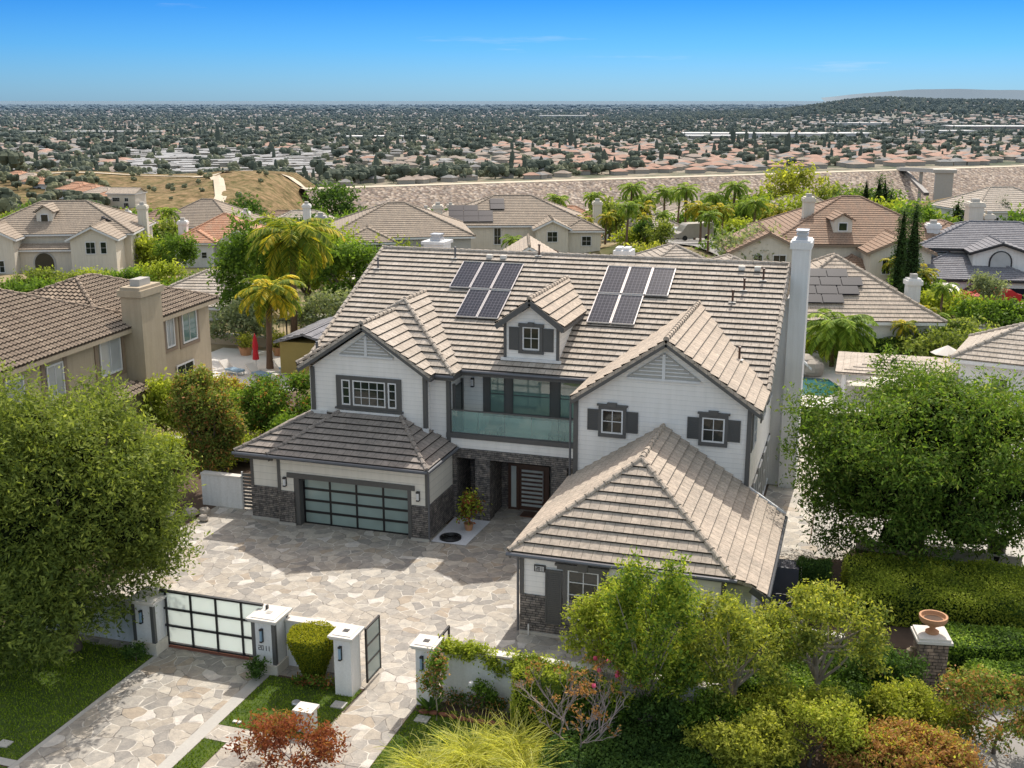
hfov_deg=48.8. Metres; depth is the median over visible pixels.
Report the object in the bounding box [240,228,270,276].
broadleaf tree
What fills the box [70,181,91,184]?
row house
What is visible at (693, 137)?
warehouse
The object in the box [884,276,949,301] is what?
shrub
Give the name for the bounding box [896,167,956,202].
intake tower
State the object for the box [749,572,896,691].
broadleaf tree
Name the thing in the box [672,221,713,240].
camper van
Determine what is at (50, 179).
plain tree
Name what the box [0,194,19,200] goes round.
plain tree
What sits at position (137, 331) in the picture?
neighbour house
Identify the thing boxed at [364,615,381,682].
garden gate
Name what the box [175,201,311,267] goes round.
neighbour house
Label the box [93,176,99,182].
plain tree
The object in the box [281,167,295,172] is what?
plain tree
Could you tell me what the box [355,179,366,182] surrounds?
suburban house
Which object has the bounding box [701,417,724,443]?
window
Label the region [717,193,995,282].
neighbour house
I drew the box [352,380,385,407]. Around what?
window
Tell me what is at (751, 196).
broadleaf tree
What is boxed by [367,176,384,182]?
suburban house
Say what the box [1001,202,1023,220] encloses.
garden tree
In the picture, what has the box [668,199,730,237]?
neighbour house
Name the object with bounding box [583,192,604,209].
palm tree
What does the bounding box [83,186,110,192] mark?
row house
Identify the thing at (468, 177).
suburban house
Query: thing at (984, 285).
broadleaf tree
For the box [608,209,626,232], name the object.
palm tree
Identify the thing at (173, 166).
suburban house
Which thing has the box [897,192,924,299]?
cypress tree
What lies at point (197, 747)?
lawn
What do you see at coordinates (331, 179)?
plain tree
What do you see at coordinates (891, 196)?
cypress tree
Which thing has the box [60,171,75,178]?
plain tree
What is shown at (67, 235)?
neighbour house
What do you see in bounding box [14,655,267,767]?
driveway
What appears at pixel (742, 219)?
garden tree
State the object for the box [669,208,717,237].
broadleaf tree
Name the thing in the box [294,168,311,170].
suburban house
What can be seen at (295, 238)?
palm tree
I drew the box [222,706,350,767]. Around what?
shrub
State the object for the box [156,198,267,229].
neighbour house
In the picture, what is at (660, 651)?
hedge
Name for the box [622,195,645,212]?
palm tree
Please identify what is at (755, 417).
window
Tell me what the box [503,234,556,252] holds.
neighbour house
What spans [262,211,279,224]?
broadleaf tree
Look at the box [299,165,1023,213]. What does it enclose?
dam
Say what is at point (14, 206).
plain tree
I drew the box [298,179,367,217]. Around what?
broadleaf tree
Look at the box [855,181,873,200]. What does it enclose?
cypress tree
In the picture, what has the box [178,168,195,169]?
suburban house
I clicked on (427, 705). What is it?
strap plant
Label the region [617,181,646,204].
palm tree
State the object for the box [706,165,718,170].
suburban house
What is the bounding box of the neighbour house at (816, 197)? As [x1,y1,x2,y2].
[769,195,822,208]
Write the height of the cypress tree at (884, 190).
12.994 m
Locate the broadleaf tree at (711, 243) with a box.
[690,225,745,250]
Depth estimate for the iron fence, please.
84.61 m
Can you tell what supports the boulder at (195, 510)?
on the garden soil at (244, 468)
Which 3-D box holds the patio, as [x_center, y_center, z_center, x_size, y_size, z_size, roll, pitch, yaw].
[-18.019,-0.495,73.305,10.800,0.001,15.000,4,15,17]
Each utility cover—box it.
[0,739,13,747]
[330,700,347,708]
[414,714,430,723]
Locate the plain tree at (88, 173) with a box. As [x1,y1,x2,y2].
[84,171,95,176]
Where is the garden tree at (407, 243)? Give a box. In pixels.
[378,234,420,246]
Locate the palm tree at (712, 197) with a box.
[700,191,724,238]
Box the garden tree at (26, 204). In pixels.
[16,199,37,209]
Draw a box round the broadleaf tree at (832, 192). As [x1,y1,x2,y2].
[816,177,869,199]
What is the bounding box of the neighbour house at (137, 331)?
[0,273,218,432]
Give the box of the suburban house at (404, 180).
[396,177,414,184]
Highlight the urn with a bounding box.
[919,609,947,634]
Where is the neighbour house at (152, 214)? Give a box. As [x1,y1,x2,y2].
[125,209,174,219]
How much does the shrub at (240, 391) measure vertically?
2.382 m
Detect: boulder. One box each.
[184,507,198,517]
[199,507,210,515]
[199,514,207,521]
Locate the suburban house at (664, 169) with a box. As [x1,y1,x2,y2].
[658,166,672,172]
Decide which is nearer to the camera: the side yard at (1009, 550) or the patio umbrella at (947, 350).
the side yard at (1009, 550)
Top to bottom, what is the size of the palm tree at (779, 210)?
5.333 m
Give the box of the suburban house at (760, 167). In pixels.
[753,164,766,169]
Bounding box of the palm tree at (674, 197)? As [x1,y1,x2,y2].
[668,188,693,222]
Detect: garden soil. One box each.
[0,392,990,767]
[810,550,966,648]
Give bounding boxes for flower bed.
[291,671,334,688]
[438,686,509,715]
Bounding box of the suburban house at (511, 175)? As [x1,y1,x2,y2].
[501,173,513,177]
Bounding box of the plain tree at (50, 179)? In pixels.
[44,175,65,184]
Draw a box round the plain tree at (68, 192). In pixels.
[62,189,82,196]
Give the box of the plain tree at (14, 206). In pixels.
[9,204,24,212]
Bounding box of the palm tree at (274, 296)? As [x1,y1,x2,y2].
[234,274,307,368]
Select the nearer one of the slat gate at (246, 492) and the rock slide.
the slat gate at (246, 492)
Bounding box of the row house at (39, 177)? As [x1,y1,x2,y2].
[21,176,44,183]
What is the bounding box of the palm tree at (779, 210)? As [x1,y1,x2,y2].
[769,204,794,215]
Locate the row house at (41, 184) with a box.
[34,179,44,188]
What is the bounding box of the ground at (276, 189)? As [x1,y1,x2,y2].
[0,101,1023,435]
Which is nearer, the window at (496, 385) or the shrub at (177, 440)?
the window at (496, 385)
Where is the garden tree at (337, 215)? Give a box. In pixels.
[325,204,362,221]
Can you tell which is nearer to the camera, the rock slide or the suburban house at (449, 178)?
the rock slide
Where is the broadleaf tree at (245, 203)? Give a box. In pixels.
[221,192,270,216]
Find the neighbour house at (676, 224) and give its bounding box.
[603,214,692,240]
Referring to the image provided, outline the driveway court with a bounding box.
[44,487,763,724]
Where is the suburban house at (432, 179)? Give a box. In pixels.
[422,175,436,182]
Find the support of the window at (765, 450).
in the house at (655, 384)
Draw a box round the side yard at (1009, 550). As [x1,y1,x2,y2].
[810,458,1023,565]
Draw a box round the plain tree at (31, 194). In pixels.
[26,192,36,197]
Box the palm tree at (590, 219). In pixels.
[577,215,595,222]
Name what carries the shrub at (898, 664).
on the garden soil at (244, 468)
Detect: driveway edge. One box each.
[8,655,158,767]
[156,674,269,767]
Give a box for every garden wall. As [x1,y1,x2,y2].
[29,590,133,641]
[171,435,249,462]
[200,470,244,508]
[210,332,272,347]
[284,615,353,672]
[440,645,720,726]
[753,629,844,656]
[855,538,1021,565]
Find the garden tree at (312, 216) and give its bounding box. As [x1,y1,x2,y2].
[286,209,317,223]
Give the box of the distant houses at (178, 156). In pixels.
[0,99,1023,168]
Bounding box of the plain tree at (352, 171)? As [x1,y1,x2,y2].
[345,169,358,181]
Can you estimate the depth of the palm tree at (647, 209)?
166.43 m
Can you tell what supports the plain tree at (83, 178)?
on the ground at (276, 189)
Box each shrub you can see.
[0,274,63,292]
[9,264,68,283]
[37,269,89,282]
[66,265,122,277]
[101,264,161,282]
[118,640,151,661]
[130,258,193,285]
[136,367,186,435]
[140,427,190,474]
[152,479,180,510]
[160,265,228,285]
[180,426,263,470]
[209,296,279,342]
[212,372,248,390]
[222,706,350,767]
[226,385,246,423]
[231,368,310,434]
[241,655,271,680]
[263,409,306,431]
[297,283,351,327]
[511,649,641,750]
[562,664,632,725]
[617,686,693,743]
[623,239,663,252]
[673,681,755,741]
[678,704,811,767]
[712,583,752,667]
[719,678,879,766]
[743,630,831,664]
[786,583,830,622]
[805,332,820,355]
[811,636,931,687]
[811,714,992,767]
[861,675,980,738]
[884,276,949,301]
[892,315,999,357]
[920,286,987,318]
[930,662,1023,757]
[946,293,1023,327]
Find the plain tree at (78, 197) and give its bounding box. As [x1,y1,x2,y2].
[63,194,83,199]
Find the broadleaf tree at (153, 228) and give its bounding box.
[152,219,177,253]
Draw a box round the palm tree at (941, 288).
[929,280,959,311]
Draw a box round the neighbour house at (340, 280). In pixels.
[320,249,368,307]
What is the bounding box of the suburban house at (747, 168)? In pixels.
[738,165,756,170]
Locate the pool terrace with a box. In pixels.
[800,356,1023,448]
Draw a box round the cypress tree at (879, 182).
[871,172,887,202]
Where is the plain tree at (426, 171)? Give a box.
[419,168,433,175]
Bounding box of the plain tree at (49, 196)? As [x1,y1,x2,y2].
[36,193,55,199]
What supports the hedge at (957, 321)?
on the ground at (276, 189)
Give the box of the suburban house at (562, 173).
[554,170,570,176]
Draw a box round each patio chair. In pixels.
[485,416,502,435]
[548,422,565,440]
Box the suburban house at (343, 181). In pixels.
[339,179,352,185]
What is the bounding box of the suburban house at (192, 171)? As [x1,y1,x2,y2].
[182,170,197,173]
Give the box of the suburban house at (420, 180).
[412,176,428,183]
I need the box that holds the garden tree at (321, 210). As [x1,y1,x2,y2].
[311,205,327,213]
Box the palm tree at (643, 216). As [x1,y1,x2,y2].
[634,212,654,222]
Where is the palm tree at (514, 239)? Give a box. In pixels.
[500,234,521,247]
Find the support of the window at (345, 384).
in the house at (655, 384)
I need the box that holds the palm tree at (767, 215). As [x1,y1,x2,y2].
[759,209,774,219]
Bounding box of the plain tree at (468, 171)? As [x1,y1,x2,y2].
[461,168,472,175]
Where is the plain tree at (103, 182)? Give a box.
[98,180,108,185]
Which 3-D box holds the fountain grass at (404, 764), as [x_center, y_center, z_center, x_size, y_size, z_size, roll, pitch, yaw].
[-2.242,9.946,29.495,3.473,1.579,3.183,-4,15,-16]
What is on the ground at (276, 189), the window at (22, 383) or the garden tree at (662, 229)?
the garden tree at (662, 229)
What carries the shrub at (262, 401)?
on the garden soil at (244, 468)
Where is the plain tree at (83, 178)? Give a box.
[70,175,87,181]
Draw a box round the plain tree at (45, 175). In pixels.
[37,171,52,177]
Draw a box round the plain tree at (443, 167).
[441,161,446,176]
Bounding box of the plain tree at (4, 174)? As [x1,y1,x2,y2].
[0,171,10,182]
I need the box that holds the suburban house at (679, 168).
[671,164,682,170]
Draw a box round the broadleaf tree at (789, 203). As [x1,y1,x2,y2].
[719,180,817,237]
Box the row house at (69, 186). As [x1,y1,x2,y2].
[55,183,84,198]
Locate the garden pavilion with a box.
[835,351,961,399]
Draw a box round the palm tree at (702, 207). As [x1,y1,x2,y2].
[686,200,713,242]
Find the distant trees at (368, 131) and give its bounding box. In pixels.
[0,96,1023,178]
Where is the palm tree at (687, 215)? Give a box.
[681,200,703,239]
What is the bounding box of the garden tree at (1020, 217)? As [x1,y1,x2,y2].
[999,211,1023,221]
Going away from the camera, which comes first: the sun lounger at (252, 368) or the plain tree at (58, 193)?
the sun lounger at (252, 368)
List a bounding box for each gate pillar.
[125,586,172,655]
[245,604,292,675]
[327,623,364,696]
[409,634,443,704]
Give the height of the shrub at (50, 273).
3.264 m
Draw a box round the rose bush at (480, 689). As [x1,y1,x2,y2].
[467,672,501,712]
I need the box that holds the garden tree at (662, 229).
[643,217,676,244]
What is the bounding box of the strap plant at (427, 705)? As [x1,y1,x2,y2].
[415,695,447,710]
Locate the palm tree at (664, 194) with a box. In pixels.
[650,184,675,212]
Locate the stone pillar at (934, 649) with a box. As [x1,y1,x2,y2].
[907,625,953,688]
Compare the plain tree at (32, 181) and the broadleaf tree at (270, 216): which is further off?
the plain tree at (32, 181)
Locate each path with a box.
[202,743,358,767]
[204,724,378,767]
[327,689,416,755]
[763,421,849,625]
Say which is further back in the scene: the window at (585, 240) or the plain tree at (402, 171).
the plain tree at (402, 171)
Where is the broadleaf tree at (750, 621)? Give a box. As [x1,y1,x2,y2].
[666,583,798,713]
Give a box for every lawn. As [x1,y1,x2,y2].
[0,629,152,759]
[173,739,224,767]
[220,675,361,739]
[370,711,549,767]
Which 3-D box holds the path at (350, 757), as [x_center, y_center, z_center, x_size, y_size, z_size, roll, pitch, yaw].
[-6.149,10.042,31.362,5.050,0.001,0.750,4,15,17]
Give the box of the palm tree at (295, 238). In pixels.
[245,217,345,332]
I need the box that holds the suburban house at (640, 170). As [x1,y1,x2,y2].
[635,167,648,173]
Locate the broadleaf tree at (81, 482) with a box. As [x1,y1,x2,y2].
[0,358,212,687]
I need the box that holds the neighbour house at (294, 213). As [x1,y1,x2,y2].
[266,209,336,223]
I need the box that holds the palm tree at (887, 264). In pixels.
[878,256,895,281]
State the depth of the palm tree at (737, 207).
158.24 m
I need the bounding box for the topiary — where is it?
[286,620,335,680]
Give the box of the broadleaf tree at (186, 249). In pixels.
[149,228,200,273]
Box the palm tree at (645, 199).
[633,193,661,213]
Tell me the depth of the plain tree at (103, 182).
425.79 m
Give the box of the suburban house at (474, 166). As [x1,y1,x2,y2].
[470,164,480,169]
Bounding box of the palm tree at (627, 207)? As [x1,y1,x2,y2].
[614,200,644,245]
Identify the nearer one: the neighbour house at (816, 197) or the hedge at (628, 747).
the hedge at (628, 747)
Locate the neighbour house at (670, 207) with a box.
[657,195,705,209]
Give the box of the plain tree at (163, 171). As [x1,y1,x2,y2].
[157,168,169,173]
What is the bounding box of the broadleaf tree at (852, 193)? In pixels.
[832,183,896,203]
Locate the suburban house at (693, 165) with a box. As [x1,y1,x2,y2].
[689,163,703,167]
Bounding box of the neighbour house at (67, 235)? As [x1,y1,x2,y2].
[0,200,155,273]
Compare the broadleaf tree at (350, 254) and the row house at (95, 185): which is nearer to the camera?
the broadleaf tree at (350, 254)
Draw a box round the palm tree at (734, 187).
[719,180,750,218]
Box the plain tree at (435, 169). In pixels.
[432,167,446,179]
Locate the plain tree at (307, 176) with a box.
[305,171,310,181]
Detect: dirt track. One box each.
[55,172,226,201]
[197,171,305,187]
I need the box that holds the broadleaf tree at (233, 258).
[205,206,305,334]
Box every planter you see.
[233,329,257,355]
[272,330,284,355]
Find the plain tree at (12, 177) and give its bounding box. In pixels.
[6,174,18,181]
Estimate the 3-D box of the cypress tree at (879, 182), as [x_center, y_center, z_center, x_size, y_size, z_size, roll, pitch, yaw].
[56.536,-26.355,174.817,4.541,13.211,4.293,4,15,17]
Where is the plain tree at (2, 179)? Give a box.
[0,177,6,181]
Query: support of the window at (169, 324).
in the neighbour house at (137, 331)
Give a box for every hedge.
[508,651,571,735]
[537,713,799,767]
[586,635,711,671]
[643,647,911,727]
[795,555,833,590]
[836,335,960,357]
[839,552,1023,629]
[943,316,979,337]
[944,620,1023,672]
[963,657,1023,706]
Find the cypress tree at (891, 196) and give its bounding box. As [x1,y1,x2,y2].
[884,182,899,202]
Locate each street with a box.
[667,238,720,255]
[955,318,1004,330]
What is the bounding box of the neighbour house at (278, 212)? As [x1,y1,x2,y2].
[266,210,290,216]
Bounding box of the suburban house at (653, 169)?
[644,166,658,172]
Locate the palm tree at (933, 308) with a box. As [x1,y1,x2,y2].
[919,303,940,313]
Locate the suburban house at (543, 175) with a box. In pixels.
[536,172,547,178]
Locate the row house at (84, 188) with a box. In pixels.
[73,186,96,193]
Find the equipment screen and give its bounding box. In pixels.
[771,559,798,596]
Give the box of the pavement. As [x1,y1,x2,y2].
[0,757,16,765]
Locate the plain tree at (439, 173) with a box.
[436,171,448,176]
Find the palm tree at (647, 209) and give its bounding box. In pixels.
[635,200,656,218]
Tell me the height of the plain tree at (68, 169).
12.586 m
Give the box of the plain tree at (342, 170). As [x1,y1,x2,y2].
[331,168,344,176]
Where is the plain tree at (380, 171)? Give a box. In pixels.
[369,165,385,176]
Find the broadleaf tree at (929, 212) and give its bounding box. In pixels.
[891,195,963,222]
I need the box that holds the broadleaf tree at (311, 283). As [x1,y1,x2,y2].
[255,217,364,306]
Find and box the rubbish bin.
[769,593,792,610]
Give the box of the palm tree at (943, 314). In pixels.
[936,312,951,330]
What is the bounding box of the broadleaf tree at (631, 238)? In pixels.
[607,220,659,244]
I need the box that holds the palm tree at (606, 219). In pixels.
[596,212,616,244]
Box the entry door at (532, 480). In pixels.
[519,467,544,510]
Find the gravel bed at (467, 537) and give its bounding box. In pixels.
[432,517,489,544]
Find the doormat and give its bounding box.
[520,511,537,517]
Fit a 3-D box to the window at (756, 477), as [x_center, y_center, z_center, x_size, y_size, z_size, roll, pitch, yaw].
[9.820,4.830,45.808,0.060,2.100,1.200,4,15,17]
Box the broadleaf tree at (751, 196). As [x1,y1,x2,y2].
[717,188,771,225]
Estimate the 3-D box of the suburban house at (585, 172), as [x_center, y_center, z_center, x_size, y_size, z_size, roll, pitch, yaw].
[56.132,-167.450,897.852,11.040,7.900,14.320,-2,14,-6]
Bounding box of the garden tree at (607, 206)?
[585,187,639,240]
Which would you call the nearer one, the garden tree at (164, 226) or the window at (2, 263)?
the window at (2, 263)
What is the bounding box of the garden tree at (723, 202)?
[680,191,731,225]
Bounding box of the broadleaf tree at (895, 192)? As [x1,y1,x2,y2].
[845,183,912,205]
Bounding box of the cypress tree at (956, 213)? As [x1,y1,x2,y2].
[948,196,964,221]
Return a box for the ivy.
[438,633,572,692]
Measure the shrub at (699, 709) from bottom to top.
2.194 m
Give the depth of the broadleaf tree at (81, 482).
33.73 m
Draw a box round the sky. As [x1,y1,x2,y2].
[0,0,1023,100]
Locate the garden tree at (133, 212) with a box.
[120,206,150,213]
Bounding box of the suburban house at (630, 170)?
[625,167,635,173]
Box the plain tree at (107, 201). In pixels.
[104,196,110,205]
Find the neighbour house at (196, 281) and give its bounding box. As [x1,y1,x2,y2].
[169,269,243,320]
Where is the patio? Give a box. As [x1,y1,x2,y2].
[211,348,309,390]
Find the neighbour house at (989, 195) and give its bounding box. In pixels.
[931,186,1023,220]
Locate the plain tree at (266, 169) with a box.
[255,167,271,170]
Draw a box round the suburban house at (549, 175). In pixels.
[542,171,551,177]
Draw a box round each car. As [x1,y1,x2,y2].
[962,284,977,297]
[969,289,1021,303]
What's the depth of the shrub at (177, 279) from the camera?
109.19 m
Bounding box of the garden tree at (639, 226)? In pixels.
[630,216,656,244]
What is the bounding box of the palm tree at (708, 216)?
[697,209,722,251]
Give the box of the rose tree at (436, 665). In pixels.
[415,645,452,720]
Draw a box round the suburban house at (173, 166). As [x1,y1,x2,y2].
[170,165,177,168]
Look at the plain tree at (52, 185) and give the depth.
409.03 m
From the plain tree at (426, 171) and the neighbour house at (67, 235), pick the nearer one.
the neighbour house at (67, 235)
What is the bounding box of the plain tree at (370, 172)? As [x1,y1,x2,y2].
[357,166,376,178]
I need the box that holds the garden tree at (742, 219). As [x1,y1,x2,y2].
[733,214,758,225]
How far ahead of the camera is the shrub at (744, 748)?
29.24 m
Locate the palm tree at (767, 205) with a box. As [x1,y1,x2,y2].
[746,199,773,219]
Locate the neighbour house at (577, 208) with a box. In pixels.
[563,205,589,216]
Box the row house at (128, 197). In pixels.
[105,187,147,207]
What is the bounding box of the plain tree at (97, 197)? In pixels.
[83,193,105,204]
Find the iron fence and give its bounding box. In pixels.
[210,319,303,334]
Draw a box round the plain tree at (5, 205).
[0,197,17,213]
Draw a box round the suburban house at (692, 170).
[685,167,705,173]
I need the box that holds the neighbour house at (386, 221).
[315,202,475,248]
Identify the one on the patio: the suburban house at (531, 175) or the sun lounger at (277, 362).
the sun lounger at (277, 362)
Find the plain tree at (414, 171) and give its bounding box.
[408,168,419,176]
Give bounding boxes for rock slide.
[803,354,824,376]
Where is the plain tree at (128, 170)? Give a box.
[123,168,138,172]
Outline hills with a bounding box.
[821,89,1023,101]
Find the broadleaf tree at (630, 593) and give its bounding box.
[597,546,707,721]
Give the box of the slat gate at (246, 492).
[241,471,252,507]
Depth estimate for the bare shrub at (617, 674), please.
30.20 m
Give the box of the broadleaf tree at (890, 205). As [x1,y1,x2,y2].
[868,195,954,221]
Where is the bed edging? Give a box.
[419,709,505,726]
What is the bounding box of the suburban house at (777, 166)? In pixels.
[768,164,786,169]
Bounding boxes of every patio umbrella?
[252,333,260,370]
[931,345,955,356]
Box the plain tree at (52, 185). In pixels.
[46,182,58,190]
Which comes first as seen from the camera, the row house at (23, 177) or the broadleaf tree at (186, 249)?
the broadleaf tree at (186, 249)
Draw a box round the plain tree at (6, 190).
[0,187,14,198]
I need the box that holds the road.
[960,701,1023,767]
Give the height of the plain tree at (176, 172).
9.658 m
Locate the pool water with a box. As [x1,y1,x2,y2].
[802,377,840,395]
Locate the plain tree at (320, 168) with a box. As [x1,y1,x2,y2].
[318,159,322,180]
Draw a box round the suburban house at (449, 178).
[440,175,457,181]
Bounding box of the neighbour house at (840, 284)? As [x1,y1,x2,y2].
[806,253,947,355]
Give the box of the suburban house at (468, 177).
[457,175,473,180]
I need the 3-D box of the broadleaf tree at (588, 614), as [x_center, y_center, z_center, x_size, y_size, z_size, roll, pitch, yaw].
[2.800,7.565,32.906,2.938,4.093,2.424,4,15,17]
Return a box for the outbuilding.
[949,322,1023,413]
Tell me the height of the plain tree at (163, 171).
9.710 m
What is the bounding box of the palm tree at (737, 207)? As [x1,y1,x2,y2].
[732,200,752,217]
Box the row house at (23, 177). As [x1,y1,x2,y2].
[18,174,35,180]
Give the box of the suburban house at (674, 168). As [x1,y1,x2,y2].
[662,165,676,170]
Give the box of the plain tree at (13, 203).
[9,200,21,204]
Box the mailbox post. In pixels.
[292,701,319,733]
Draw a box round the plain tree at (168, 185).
[165,183,174,188]
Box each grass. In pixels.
[374,719,482,767]
[401,705,524,767]
[458,699,564,767]
[468,734,583,767]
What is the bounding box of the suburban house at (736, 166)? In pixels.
[730,164,743,169]
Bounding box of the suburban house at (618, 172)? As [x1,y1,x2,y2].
[610,169,627,174]
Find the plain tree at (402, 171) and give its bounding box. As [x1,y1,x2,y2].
[392,165,411,177]
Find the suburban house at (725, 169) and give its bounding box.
[717,166,733,172]
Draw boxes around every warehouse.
[22,131,161,135]
[347,135,425,138]
[538,115,585,117]
[681,132,822,137]
[685,135,736,139]
[818,132,876,136]
[826,122,889,125]
[918,130,976,134]
[941,125,1023,130]
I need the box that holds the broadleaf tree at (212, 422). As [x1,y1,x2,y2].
[163,360,250,478]
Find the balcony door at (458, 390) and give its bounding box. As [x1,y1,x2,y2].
[452,378,463,431]
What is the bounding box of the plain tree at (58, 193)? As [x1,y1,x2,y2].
[47,189,62,199]
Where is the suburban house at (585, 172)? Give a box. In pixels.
[576,169,589,174]
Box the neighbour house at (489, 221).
[424,194,604,252]
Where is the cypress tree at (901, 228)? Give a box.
[887,206,910,292]
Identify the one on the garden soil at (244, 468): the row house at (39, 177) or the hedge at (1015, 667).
the hedge at (1015, 667)
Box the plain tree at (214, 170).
[206,168,220,171]
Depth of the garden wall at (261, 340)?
82.58 m
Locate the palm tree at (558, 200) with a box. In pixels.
[543,193,569,206]
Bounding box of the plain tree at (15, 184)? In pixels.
[11,181,21,189]
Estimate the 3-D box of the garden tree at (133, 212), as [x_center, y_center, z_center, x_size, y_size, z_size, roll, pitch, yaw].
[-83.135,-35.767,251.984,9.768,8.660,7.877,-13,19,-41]
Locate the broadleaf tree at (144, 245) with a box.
[134,231,167,268]
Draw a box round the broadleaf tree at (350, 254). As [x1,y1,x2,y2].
[309,234,382,307]
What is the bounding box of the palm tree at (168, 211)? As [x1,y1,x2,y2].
[155,207,180,222]
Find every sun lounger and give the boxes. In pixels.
[219,359,244,375]
[245,362,271,379]
[273,358,280,371]
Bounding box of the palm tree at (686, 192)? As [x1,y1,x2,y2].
[672,182,700,221]
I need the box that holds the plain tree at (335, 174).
[322,170,341,180]
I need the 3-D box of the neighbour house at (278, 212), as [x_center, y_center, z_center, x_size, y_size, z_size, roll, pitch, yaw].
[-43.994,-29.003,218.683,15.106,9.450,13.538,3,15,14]
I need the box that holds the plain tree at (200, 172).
[197,169,203,175]
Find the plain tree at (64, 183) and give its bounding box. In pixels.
[62,181,73,185]
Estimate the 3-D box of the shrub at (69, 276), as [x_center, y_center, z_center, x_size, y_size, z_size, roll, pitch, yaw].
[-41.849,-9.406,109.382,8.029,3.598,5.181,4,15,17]
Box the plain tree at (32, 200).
[28,197,45,204]
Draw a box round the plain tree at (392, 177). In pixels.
[389,174,397,182]
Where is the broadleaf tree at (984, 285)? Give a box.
[967,269,1010,300]
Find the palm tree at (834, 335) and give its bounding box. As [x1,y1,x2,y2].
[806,308,878,366]
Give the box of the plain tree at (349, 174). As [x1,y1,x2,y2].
[343,172,353,178]
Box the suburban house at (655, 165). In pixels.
[649,164,660,167]
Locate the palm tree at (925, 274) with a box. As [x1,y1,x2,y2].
[917,264,939,285]
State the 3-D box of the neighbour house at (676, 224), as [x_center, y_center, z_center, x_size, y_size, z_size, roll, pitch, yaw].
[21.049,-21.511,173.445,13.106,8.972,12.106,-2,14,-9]
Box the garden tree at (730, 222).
[716,212,752,234]
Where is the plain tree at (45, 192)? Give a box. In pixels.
[43,191,56,199]
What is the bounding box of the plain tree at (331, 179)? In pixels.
[320,177,334,184]
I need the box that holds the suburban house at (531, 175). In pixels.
[523,172,539,178]
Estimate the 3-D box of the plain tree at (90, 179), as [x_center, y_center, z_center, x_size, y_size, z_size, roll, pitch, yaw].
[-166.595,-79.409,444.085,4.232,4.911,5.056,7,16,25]
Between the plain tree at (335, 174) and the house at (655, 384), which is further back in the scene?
the plain tree at (335, 174)
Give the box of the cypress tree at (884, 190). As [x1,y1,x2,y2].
[874,174,893,201]
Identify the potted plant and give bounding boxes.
[456,487,492,530]
[987,533,1007,561]
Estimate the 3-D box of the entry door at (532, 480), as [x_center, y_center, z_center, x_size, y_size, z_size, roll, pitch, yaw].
[0.875,4.567,49.050,1.170,1.970,0.180,4,15,17]
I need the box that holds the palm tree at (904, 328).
[890,319,917,341]
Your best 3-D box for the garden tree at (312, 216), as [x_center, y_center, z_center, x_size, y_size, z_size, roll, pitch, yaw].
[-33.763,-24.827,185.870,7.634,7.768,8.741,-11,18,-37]
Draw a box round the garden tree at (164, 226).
[152,212,178,259]
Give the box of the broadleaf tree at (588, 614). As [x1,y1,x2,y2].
[558,572,650,668]
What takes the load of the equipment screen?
on the side path at (784, 499)
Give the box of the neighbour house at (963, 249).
[920,220,1023,298]
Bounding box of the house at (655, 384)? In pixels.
[231,228,813,649]
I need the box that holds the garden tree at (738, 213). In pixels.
[729,206,758,221]
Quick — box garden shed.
[273,316,333,374]
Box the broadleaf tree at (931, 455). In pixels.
[770,337,1023,574]
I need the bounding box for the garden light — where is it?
[291,699,299,705]
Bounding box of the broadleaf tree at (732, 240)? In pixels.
[705,214,790,259]
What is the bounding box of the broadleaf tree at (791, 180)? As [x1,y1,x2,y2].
[757,157,837,199]
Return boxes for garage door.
[303,479,407,534]
[1007,287,1023,298]
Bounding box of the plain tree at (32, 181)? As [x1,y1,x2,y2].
[25,175,39,187]
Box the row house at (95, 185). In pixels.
[70,184,105,189]
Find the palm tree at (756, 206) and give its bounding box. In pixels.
[740,195,773,221]
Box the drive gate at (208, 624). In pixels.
[159,588,268,659]
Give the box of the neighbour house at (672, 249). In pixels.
[635,242,742,259]
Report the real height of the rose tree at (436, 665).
2.367 m
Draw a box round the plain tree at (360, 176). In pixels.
[353,172,366,183]
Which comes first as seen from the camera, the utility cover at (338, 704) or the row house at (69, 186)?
the utility cover at (338, 704)
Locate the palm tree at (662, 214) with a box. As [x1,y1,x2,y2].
[653,209,672,242]
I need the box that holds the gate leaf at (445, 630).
[440,625,449,639]
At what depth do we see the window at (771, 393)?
50.64 m
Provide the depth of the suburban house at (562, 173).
866.14 m
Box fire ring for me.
[440,532,461,541]
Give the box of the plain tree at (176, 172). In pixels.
[169,170,183,173]
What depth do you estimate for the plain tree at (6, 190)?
366.81 m
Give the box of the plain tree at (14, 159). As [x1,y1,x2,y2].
[0,151,24,171]
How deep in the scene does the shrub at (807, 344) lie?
76.89 m
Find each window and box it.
[0,260,5,272]
[4,375,24,413]
[33,252,56,271]
[45,361,65,399]
[85,242,95,254]
[99,337,122,377]
[100,242,107,253]
[112,197,119,201]
[165,318,175,348]
[176,359,194,376]
[181,310,197,343]
[201,252,207,258]
[341,379,349,404]
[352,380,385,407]
[387,383,395,408]
[489,377,504,412]
[494,228,500,244]
[512,379,550,416]
[522,327,538,349]
[547,231,557,242]
[559,383,580,418]
[567,570,598,618]
[581,236,591,245]
[601,409,622,434]
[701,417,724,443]
[753,254,762,260]
[753,416,757,448]
[753,474,757,490]
[757,459,762,493]
[761,446,766,494]
[765,435,769,485]
[769,384,772,401]
[773,255,786,261]
[881,260,889,274]
[988,251,1011,266]
[990,377,1008,393]
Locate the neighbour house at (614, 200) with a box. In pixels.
[584,199,662,213]
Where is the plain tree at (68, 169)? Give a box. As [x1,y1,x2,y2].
[62,167,80,170]
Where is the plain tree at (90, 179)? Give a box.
[87,175,94,183]
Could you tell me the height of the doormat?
0.030 m
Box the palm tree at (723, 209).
[710,203,734,235]

